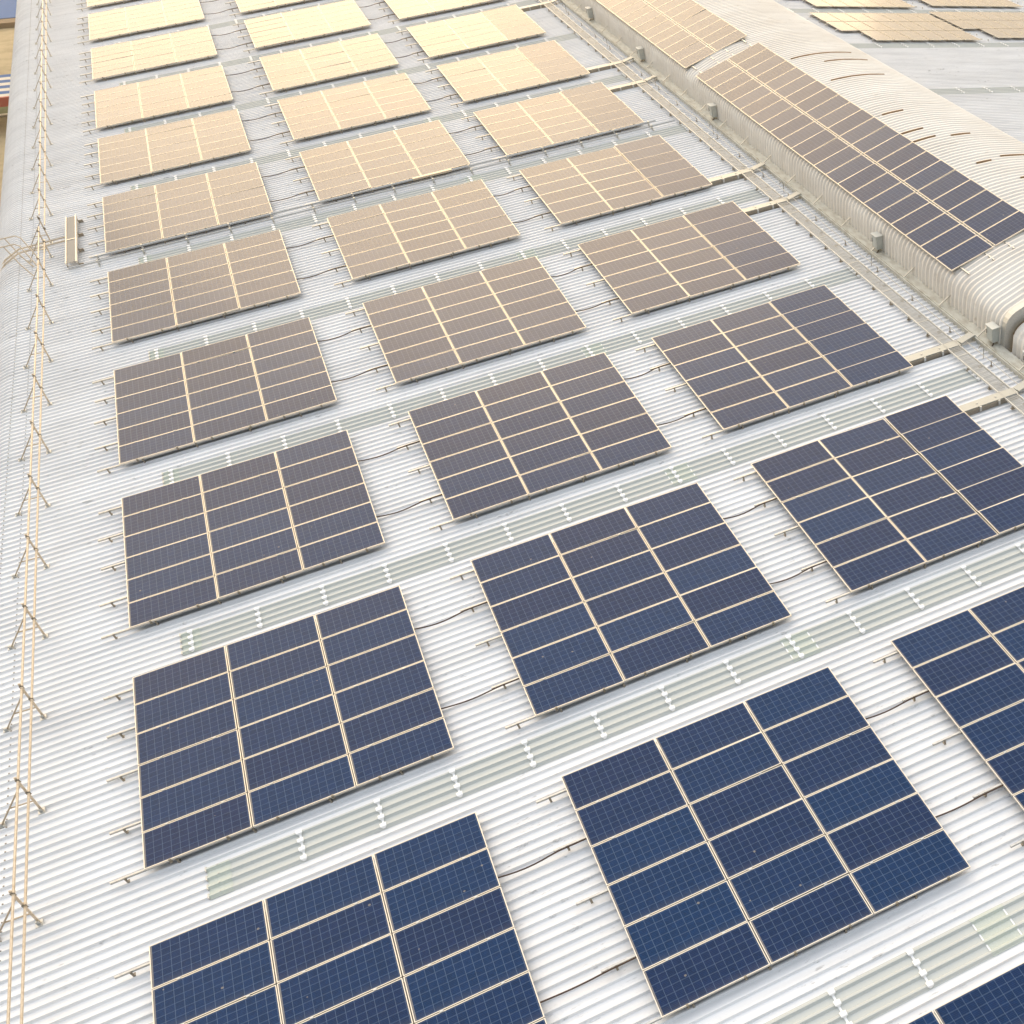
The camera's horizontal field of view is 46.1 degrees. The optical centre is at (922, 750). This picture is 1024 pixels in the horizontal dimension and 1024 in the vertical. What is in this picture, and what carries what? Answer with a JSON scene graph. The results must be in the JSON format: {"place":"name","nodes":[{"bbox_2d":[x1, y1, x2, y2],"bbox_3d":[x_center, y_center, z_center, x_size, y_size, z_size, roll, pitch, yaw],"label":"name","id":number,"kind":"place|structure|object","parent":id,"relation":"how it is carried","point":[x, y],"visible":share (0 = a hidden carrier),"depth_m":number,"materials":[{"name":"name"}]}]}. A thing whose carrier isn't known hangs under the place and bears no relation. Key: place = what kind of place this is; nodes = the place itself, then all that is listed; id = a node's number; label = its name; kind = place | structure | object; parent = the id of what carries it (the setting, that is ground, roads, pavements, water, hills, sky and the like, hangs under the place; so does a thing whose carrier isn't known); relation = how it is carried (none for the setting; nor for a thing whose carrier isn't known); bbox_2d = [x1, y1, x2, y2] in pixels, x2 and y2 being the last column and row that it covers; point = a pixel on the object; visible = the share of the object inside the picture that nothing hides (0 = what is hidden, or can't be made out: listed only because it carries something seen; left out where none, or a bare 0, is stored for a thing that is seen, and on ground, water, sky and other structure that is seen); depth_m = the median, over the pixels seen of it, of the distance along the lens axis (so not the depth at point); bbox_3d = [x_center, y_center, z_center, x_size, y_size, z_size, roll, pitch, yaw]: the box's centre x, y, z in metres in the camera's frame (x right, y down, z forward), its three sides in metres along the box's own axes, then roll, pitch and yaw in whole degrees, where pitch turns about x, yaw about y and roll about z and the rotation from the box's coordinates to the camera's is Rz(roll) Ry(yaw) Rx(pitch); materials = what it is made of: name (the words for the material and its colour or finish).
{"place":"outdoors","nodes":[
{"label":"outdoors","id":0,"kind":"place"},
{"bbox_2d":[0,106,7,113],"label":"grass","id":1,"kind":"structure","parent":0,"point":[3,110],"depth_m":83.48,"materials":[{"name":"green plant"}]},
{"bbox_2d":[0,27,1023,351],"bbox_3d":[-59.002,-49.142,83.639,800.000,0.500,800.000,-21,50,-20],"label":"ground","id":2,"kind":"structure","parent":0,"point":[6,43],"depth_m":91.74,"materials":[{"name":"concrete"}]},
{"bbox_2d":[0,74,10,106],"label":"striped canopy","id":3,"kind":"object","parent":2,"relation":"on","point":[4,88],"depth_m":80.14,"materials":[{"name":"fabric"}]},
{"bbox_2d":[0,18,14,28],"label":"kerb","id":4,"kind":"structure","parent":2,"relation":"on","point":[8,23],"depth_m":99.44,"materials":[{"name":"brown"}]},
{"bbox_2d":[0,0,16,18],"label":"sports court","id":5,"kind":"object","parent":2,"relation":"on","point":[7,9],"depth_m":102.28,"materials":[{"name":"blue paint"}]},
{"bbox_2d":[0,0,1023,1023],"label":"warehouse","id":6,"kind":"structure","parent":2,"relation":"on","point":[960,105],"depth_m":27.92,"materials":[{"name":"paint"}]},
{"bbox_2d":[0,235,36,275],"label":"ladder hoop","id":7,"kind":"object","parent":6,"relation":"attached to","point":[5,238],"visible":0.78,"depth_m":39.08,"materials":[{"name":"metal"}]},
{"bbox_2d":[0,226,53,1023],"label":"guard rail","id":8,"kind":"object","parent":6,"relation":"on","point":[24,905],"visible":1,"depth_m":23.82,"materials":[{"name":"metal"}]},
{"bbox_2d":[28,0,52,248],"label":"guard rail","id":9,"kind":"object","parent":6,"relation":"on","point":[45,131],"visible":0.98,"depth_m":48.38,"materials":[{"name":"metal"}]},
{"bbox_2d":[65,215,84,268],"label":"access plate","id":10,"kind":"object","parent":6,"relation":"on","point":[71,245],"visible":1,"depth_m":40.49,"materials":[{"name":"beige metal"}]},
{"bbox_2d":[76,0,129,10],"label":"solar array","id":11,"kind":"object","parent":6,"relation":"on","point":[93,3],"visible":1,"depth_m":63.96,"materials":[{"name":"blue glass"}]},
{"bbox_2d":[77,0,204,44],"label":"solar array","id":12,"kind":"object","parent":6,"relation":"on","point":[127,20],"visible":1,"depth_m":61.06,"materials":[{"name":"blue glass"}]},
{"bbox_2d":[79,26,216,84],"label":"solar array","id":13,"kind":"object","parent":6,"relation":"on","point":[117,59],"visible":1,"depth_m":56.34,"materials":[{"name":"blue glass"}]},
{"bbox_2d":[80,65,232,133],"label":"solar array","id":14,"kind":"object","parent":6,"relation":"on","point":[127,103],"visible":1,"depth_m":51.39,"materials":[{"name":"blue glass"}]},
{"bbox_2d":[84,109,250,189],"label":"solar array","id":15,"kind":"object","parent":6,"relation":"on","point":[147,151],"visible":1,"depth_m":46.78,"materials":[{"name":"blue glass"}]},
{"bbox_2d":[87,162,272,258],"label":"solar array","id":16,"kind":"object","parent":6,"relation":"on","point":[132,218],"visible":1,"depth_m":42.15,"materials":[{"name":"blue glass"}]},
{"bbox_2d":[90,230,300,350],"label":"solar array","id":17,"kind":"object","parent":6,"relation":"on","point":[201,287],"visible":1,"depth_m":37.28,"materials":[{"name":"blue glass"}]},
{"bbox_2d":[92,317,336,473],"bbox_3d":[-21.567,-10.908,32.574,6.557,0.196,6.082,-24,51,-16],"label":"solar array","id":18,"kind":"object","parent":6,"relation":"on","point":[157,413],"visible":1,"depth_m":32.39,"materials":[{"name":"blue glass"}]},
{"bbox_2d":[98,430,384,639],"bbox_3d":[-17.768,-5.792,27.813,6.557,0.195,6.082,-24,51,-16],"label":"solar array","id":19,"kind":"object","parent":6,"relation":"on","point":[240,514],"visible":1,"depth_m":27.61,"materials":[{"name":"blue glass"}]},
{"bbox_2d":[225,0,309,16],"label":"solar array","id":20,"kind":"object","parent":6,"relation":"on","point":[247,6],"visible":1,"depth_m":61.58,"materials":[{"name":"blue glass"}]},
{"bbox_2d":[103,586,454,884],"bbox_3d":[-13.939,-0.652,23.026,6.539,0.198,6.082,-24,51,-16],"label":"solar array","id":21,"kind":"object","parent":6,"relation":"on","point":[288,731],"visible":1,"depth_m":22.80,"materials":[{"name":"blue glass"}]},
{"bbox_2d":[233,0,370,52],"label":"solar array","id":22,"kind":"object","parent":6,"relation":"on","point":[302,24],"visible":1,"depth_m":58.35,"materials":[{"name":"blue glass"}]},
{"bbox_2d":[216,42,252,49],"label":"conduit","id":23,"kind":"object","parent":22,"relation":"attached to","point":[235,46],"visible":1,"depth_m":56.54,"materials":[{"name":"brown"}]},
{"bbox_2d":[248,33,398,95],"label":"solar array","id":24,"kind":"object","parent":6,"relation":"on","point":[324,62],"visible":1,"depth_m":53.54,"materials":[{"name":"blue glass"}]},
{"bbox_2d":[225,67,263,75],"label":"conduit","id":25,"kind":"object","parent":24,"relation":"attached to","point":[245,72],"visible":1,"depth_m":53.53,"materials":[{"name":"brown"}]},
{"bbox_2d":[114,812,546,1023],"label":"solar array","id":26,"kind":"object","parent":6,"relation":"on","point":[457,944],"visible":1,"depth_m":18.95,"materials":[{"name":"blue glass"}]},
{"bbox_2d":[0,120,674,270],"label":"pipe run","id":27,"kind":"object","parent":6,"relation":"on","point":[98,261],"visible":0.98,"depth_m":41.80,"materials":[{"name":"metal"}]},
{"bbox_2d":[265,73,430,145],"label":"solar array","id":28,"kind":"object","parent":6,"relation":"on","point":[310,115],"visible":1,"depth_m":48.92,"materials":[{"name":"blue glass"}]},
{"bbox_2d":[243,112,280,120],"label":"conduit","id":29,"kind":"object","parent":28,"relation":"attached to","point":[262,117],"visible":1,"depth_m":48.87,"materials":[{"name":"brown"}]},
{"bbox_2d":[248,131,289,140],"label":"conduit","id":30,"kind":"object","parent":28,"relation":"attached to","point":[268,137],"visible":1,"depth_m":47.07,"materials":[{"name":"brown"}]},
{"bbox_2d":[285,120,469,205],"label":"solar array","id":31,"kind":"object","parent":6,"relation":"on","point":[336,170],"visible":0.99,"depth_m":44.27,"materials":[{"name":"blue glass"}]},
{"bbox_2d":[261,166,304,177],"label":"conduit","id":32,"kind":"object","parent":31,"relation":"attached to","point":[283,172],"visible":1,"depth_m":44.19,"materials":[{"name":"brown"}]},
{"bbox_2d":[269,190,314,201],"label":"conduit","id":33,"kind":"object","parent":31,"relation":"attached to","point":[292,196],"visible":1,"depth_m":42.42,"materials":[{"name":"brown"}]},
{"bbox_2d":[312,180,519,286],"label":"solar array","id":34,"kind":"object","parent":6,"relation":"on","point":[420,225],"visible":1,"depth_m":39.41,"materials":[{"name":"blue glass"}]},
{"bbox_2d":[286,235,333,248],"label":"conduit","id":35,"kind":"object","parent":34,"relation":"attached to","point":[309,242],"visible":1,"depth_m":39.38,"materials":[{"name":"brown"}]},
{"bbox_2d":[296,265,346,279],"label":"conduit","id":36,"kind":"object","parent":34,"relation":"attached to","point":[321,273],"visible":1,"depth_m":37.60,"materials":[{"name":"brown"}]},
{"bbox_2d":[374,0,498,23],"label":"solar array","id":37,"kind":"object","parent":6,"relation":"on","point":[404,9],"visible":1,"depth_m":59.28,"materials":[{"name":"blue glass"}]},
{"bbox_2d":[345,256,585,391],"bbox_3d":[-14.883,-13.903,34.688,6.547,0.199,6.082,-24,51,-16],"label":"solar array","id":38,"kind":"object","parent":6,"relation":"on","point":[475,324],"visible":1,"depth_m":34.51,"materials":[{"name":"blue glass"}]},
{"bbox_2d":[317,325,371,341],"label":"conduit","id":39,"kind":"object","parent":38,"relation":"attached to","point":[344,334],"visible":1,"depth_m":34.47,"materials":[{"name":"brown"}]},
{"bbox_2d":[331,364,387,382],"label":"conduit","id":40,"kind":"object","parent":38,"relation":"attached to","point":[359,374],"visible":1,"depth_m":32.70,"materials":[{"name":"grey"}]},
{"bbox_2d":[396,4,545,62],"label":"solar array","id":41,"kind":"object","parent":6,"relation":"on","point":[487,28],"visible":1,"depth_m":55.59,"materials":[{"name":"blue glass"}]},
{"bbox_2d":[425,40,589,106],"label":"solar array","id":42,"kind":"object","parent":6,"relation":"on","point":[494,74],"visible":1,"depth_m":50.98,"materials":[{"name":"blue glass"}]},
{"bbox_2d":[389,352,671,529],"bbox_3d":[-11.087,-8.788,29.925,6.553,0.202,6.082,-24,51,-16],"label":"solar array","id":43,"kind":"object","parent":6,"relation":"on","point":[474,470],"visible":1,"depth_m":29.74,"materials":[{"name":"blue glass"}]},
{"bbox_2d":[358,441,419,461],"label":"conduit","id":44,"kind":"object","parent":43,"relation":"attached to","point":[389,452],"visible":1,"depth_m":29.72,"materials":[{"name":"grey"}]},
{"bbox_2d":[376,494,442,516],"bbox_3d":[-13.372,-6.338,27.938,1.971,0.086,0.088,-24,51,-16],"label":"conduit","id":45,"kind":"object","parent":43,"relation":"attached to","point":[410,506],"visible":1,"depth_m":27.94,"materials":[{"name":"brown"}]},
{"bbox_2d":[519,0,558,11],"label":"cable tray","id":46,"kind":"object","parent":6,"relation":"on","point":[532,7],"visible":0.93,"depth_m":58.42,"materials":[{"name":"metal"}]},
{"bbox_2d":[461,82,643,161],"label":"solar array","id":47,"kind":"object","parent":6,"relation":"on","point":[535,123],"visible":1,"depth_m":46.33,"materials":[{"name":"blue glass"}]},
{"bbox_2d":[464,146,498,155],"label":"conduit","id":48,"kind":"object","parent":47,"relation":"attached to","point":[481,151],"visible":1,"depth_m":44.50,"materials":[{"name":"grey metal"}]},
{"bbox_2d":[585,6,593,17],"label":"junction box","id":49,"kind":"object","parent":6,"relation":"on","point":[589,11],"visible":1,"depth_m":55.68,"materials":[{"name":"grey paint"}]},
{"bbox_2d":[507,135,711,230],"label":"solar array","id":50,"kind":"object","parent":6,"relation":"on","point":[610,180],"visible":1,"depth_m":41.48,"materials":[{"name":"blue glass"}]},
{"bbox_2d":[493,186,528,196],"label":"conduit","id":51,"kind":"object","parent":50,"relation":"attached to","point":[511,191],"visible":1,"depth_m":41.47,"materials":[{"name":"grey metal"}]},
{"bbox_2d":[513,212,550,222],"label":"conduit","id":52,"kind":"object","parent":50,"relation":"attached to","point":[532,217],"visible":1,"depth_m":39.70,"materials":[{"name":"grey plastic"}]},
{"bbox_2d":[586,56,633,72],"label":"cable tray","id":53,"kind":"object","parent":6,"relation":"on","point":[601,67],"visible":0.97,"depth_m":50.91,"materials":[{"name":"metal"}]},
{"bbox_2d":[450,483,791,728],"bbox_3d":[-7.268,-3.639,25.139,6.558,0.193,6.082,-24,51,-16],"label":"solar array","id":54,"kind":"object","parent":6,"relation":"on","point":[558,650],"visible":1,"depth_m":24.93,"materials":[{"name":"blue glass"}]},
{"bbox_2d":[414,601,487,629],"bbox_3d":[-10.967,-3.100,24.923,1.971,0.086,0.096,-24,51,-16],"label":"conduit","id":55,"kind":"object","parent":54,"relation":"attached to","point":[450,617],"visible":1,"depth_m":24.91,"materials":[{"name":"grey"}]},
{"bbox_2d":[441,678,519,708],"bbox_3d":[-9.557,-1.202,23.157,1.970,0.086,0.058,-24,51,-16],"label":"conduit","id":56,"kind":"object","parent":54,"relation":"attached to","point":[480,695],"visible":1,"depth_m":23.15,"materials":[{"name":"grey"}]},
{"bbox_2d":[608,75,656,92],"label":"cable tray","id":57,"kind":"object","parent":6,"relation":"on","point":[623,87],"visible":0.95,"depth_m":48.90,"materials":[{"name":"metal"}]},
{"bbox_2d":[635,46,644,61],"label":"junction box","id":58,"kind":"object","parent":6,"relation":"on","point":[640,53],"visible":1,"depth_m":50.71,"materials":[{"name":"grey paint"}]},
{"bbox_2d":[596,0,746,70],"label":"solar array","id":59,"kind":"object","parent":6,"relation":"on","point":[674,41],"visible":1,"depth_m":49.75,"materials":[{"name":"blue glass"}]},
{"bbox_2d":[563,201,799,321],"bbox_3d":[-8.387,-16.825,36.734,6.547,0.230,6.083,-24,51,-16],"label":"solar array","id":60,"kind":"object","parent":6,"relation":"on","point":[648,268],"visible":1,"depth_m":36.57,"materials":[{"name":"blue glass"}]},
{"bbox_2d":[550,264,591,276],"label":"conduit","id":61,"kind":"object","parent":60,"relation":"attached to","point":[571,271],"visible":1,"depth_m":36.55,"materials":[{"name":"brown"}]},
{"bbox_2d":[575,298,618,311],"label":"conduit","id":62,"kind":"object","parent":60,"relation":"attached to","point":[597,305],"visible":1,"depth_m":34.81,"materials":[{"name":"brown"}]},
{"bbox_2d":[707,102,717,119],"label":"junction box","id":63,"kind":"object","parent":6,"relation":"on","point":[712,109],"visible":1,"depth_m":45.07,"materials":[{"name":"grey paint"}]},
{"bbox_2d":[702,162,764,188],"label":"cable tray","id":64,"kind":"object","parent":6,"relation":"on","point":[725,178],"visible":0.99,"depth_m":41.26,"materials":[{"name":"metal"}]},
{"bbox_2d":[536,667,970,1023],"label":"solar array","id":65,"kind":"object","parent":6,"relation":"on","point":[689,932],"visible":1,"depth_m":20.11,"materials":[{"name":"blue glass"}]},
{"bbox_2d":[498,838,586,877],"bbox_3d":[-7.147,2.043,20.136,1.971,0.086,0.070,-24,51,-16],"label":"conduit","id":66,"kind":"object","parent":65,"relation":"attached to","point":[543,858],"visible":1,"depth_m":20.14,"materials":[{"name":"brown"}]},
{"bbox_2d":[540,957,636,1002],"bbox_3d":[-5.736,3.942,18.368,1.970,0.086,0.046,-24,51,-16],"label":"conduit","id":67,"kind":"object","parent":65,"relation":"attached to","point":[631,959],"visible":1,"depth_m":18.37,"materials":[{"name":"brown"}]},
{"bbox_2d":[741,191,800,215],"bbox_3d":[-5.705,-19.959,39.321,2.728,0.223,0.478,-24,51,-16],"label":"cable tray","id":68,"kind":"object","parent":6,"relation":"on","point":[759,208],"visible":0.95,"depth_m":39.24,"materials":[{"name":"metal"}]},
{"bbox_2d":[636,285,912,438],"bbox_3d":[-4.592,-11.707,31.972,6.556,0.229,6.083,-24,51,-16],"label":"solar array","id":69,"kind":"object","parent":6,"relation":"on","point":[721,365],"visible":1,"depth_m":31.80,"materials":[{"name":"blue glass"}]},
{"bbox_2d":[624,363,670,379],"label":"conduit","id":70,"kind":"object","parent":69,"relation":"attached to","point":[646,372],"visible":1,"depth_m":31.79,"materials":[{"name":"brown"}]},
{"bbox_2d":[657,408,705,425],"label":"conduit","id":71,"kind":"object","parent":69,"relation":"attached to","point":[681,417],"visible":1,"depth_m":30.03,"materials":[{"name":"brown"}]},
{"bbox_2d":[538,0,1023,415],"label":"roof walkway","id":72,"kind":"structure","parent":6,"relation":"on","point":[848,262],"depth_m":37.31,"materials":[{"name":"silver metal"}]},
{"bbox_2d":[548,0,1023,388],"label":"lifeline","id":73,"kind":"object","parent":6,"relation":"on","point":[867,266],"visible":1,"depth_m":38.86,"materials":[{"name":"metal"}]},
{"bbox_2d":[696,42,1023,274],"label":"solar array","id":74,"kind":"object","parent":6,"relation":"on","point":[950,243],"visible":1,"depth_m":37.95,"materials":[{"name":"blue glass"}]},
{"bbox_2d":[803,0,922,8],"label":"solar array","id":75,"kind":"object","parent":6,"relation":"on","point":[860,3],"visible":1,"depth_m":61.85,"materials":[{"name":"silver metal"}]},
{"bbox_2d":[870,231,882,252],"bbox_3d":[-1.541,-17.057,36.041,0.271,0.530,0.410,-24,51,-16],"label":"junction box","id":76,"kind":"object","parent":6,"relation":"on","point":[877,243],"visible":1,"depth_m":35.91,"materials":[{"name":"grey paint"}]},
{"bbox_2d":[872,236,876,248],"bbox_3d":[-1.632,-17.037,35.990,0.010,0.350,0.310,-24,51,-16],"label":"door","id":77,"kind":"structure","parent":76,"relation":"in","point":[874,243],"depth_m":35.98,"materials":[{"name":"grey paint"}]},
{"bbox_2d":[733,395,1023,603],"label":"solar array","id":78,"kind":"object","parent":6,"relation":"on","point":[869,505],"visible":1,"depth_m":27.07,"materials":[{"name":"blue glass"}]},
{"bbox_2d":[723,498,776,518],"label":"conduit","id":79,"kind":"object","parent":78,"relation":"attached to","point":[750,509],"visible":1,"depth_m":27.01,"materials":[{"name":"brown"}]},
{"bbox_2d":[769,561,826,584],"bbox_3d":[-2.965,-4.148,25.237,1.764,0.086,0.076,-24,51,-16],"label":"conduit","id":80,"kind":"object","parent":78,"relation":"attached to","point":[798,573],"visible":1,"depth_m":25.23,"materials":[{"name":"brown"}]},
{"bbox_2d":[810,12,988,41],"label":"solar array","id":81,"kind":"object","parent":6,"relation":"on","point":[902,26],"visible":1,"depth_m":58.33,"materials":[{"name":"blue glass"}]},
{"bbox_2d":[904,332,974,365],"bbox_3d":[0.360,-11.792,31.719,2.728,0.223,0.478,-24,51,-16],"label":"cable tray","id":82,"kind":"object","parent":6,"relation":"on","point":[927,355],"visible":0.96,"depth_m":31.65,"materials":[{"name":"metal"}]},
{"bbox_2d":[873,586,1023,847],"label":"solar array","id":83,"kind":"object","parent":6,"relation":"on","point":[967,669],"visible":1,"depth_m":22.62,"materials":[{"name":"blue glass"}]},
{"bbox_2d":[865,690,928,719],"bbox_3d":[-0.564,-0.916,22.228,1.764,0.086,0.049,-24,51,-16],"label":"conduit","id":84,"kind":"object","parent":83,"relation":"attached to","point":[897,705],"visible":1,"depth_m":22.23,"materials":[{"name":"brown"}]},
{"bbox_2d":[935,784,1002,817],"bbox_3d":[0.853,0.992,20.453,1.764,0.086,0.042,-24,51,-16],"label":"conduit","id":85,"kind":"object","parent":83,"relation":"attached to","point":[969,801],"visible":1,"depth_m":20.46,"materials":[{"name":"brown"}]},
{"bbox_2d":[907,962,1023,1023],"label":"solar array","id":86,"kind":"object","parent":6,"relation":"on","point":[998,999],"visible":1,"depth_m":17.57,"materials":[{"name":"blue glass"}]},
{"bbox_2d":[918,0,1022,7],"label":"solar array","id":87,"kind":"object","parent":6,"relation":"on","point":[990,3],"visible":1,"depth_m":65.29,"materials":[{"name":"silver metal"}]},
{"bbox_2d":[929,12,1023,38],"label":"solar array","id":88,"kind":"object","parent":6,"relation":"on","point":[1003,24],"visible":0.98,"depth_m":61.56,"materials":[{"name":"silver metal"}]},
{"bbox_2d":[958,380,1023,415],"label":"cable tray","id":89,"kind":"object","parent":6,"relation":"on","point":[983,404],"visible":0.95,"depth_m":29.71,"materials":[{"name":"metal"}]},
{"bbox_2d":[985,321,999,345],"bbox_3d":[2.041,-12.234,31.551,0.271,0.530,0.410,-24,51,-16],"label":"junction box","id":90,"kind":"object","parent":6,"relation":"on","point":[992,330],"visible":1,"depth_m":31.42,"materials":[{"name":"grey paint"}]},
{"bbox_2d":[987,327,991,340],"bbox_3d":[1.950,-12.214,31.500,0.010,0.350,0.310,-24,51,-16],"label":"door","id":91,"kind":"structure","parent":90,"relation":"in","point":[989,332],"depth_m":31.49,"materials":[{"name":"grey paint"}]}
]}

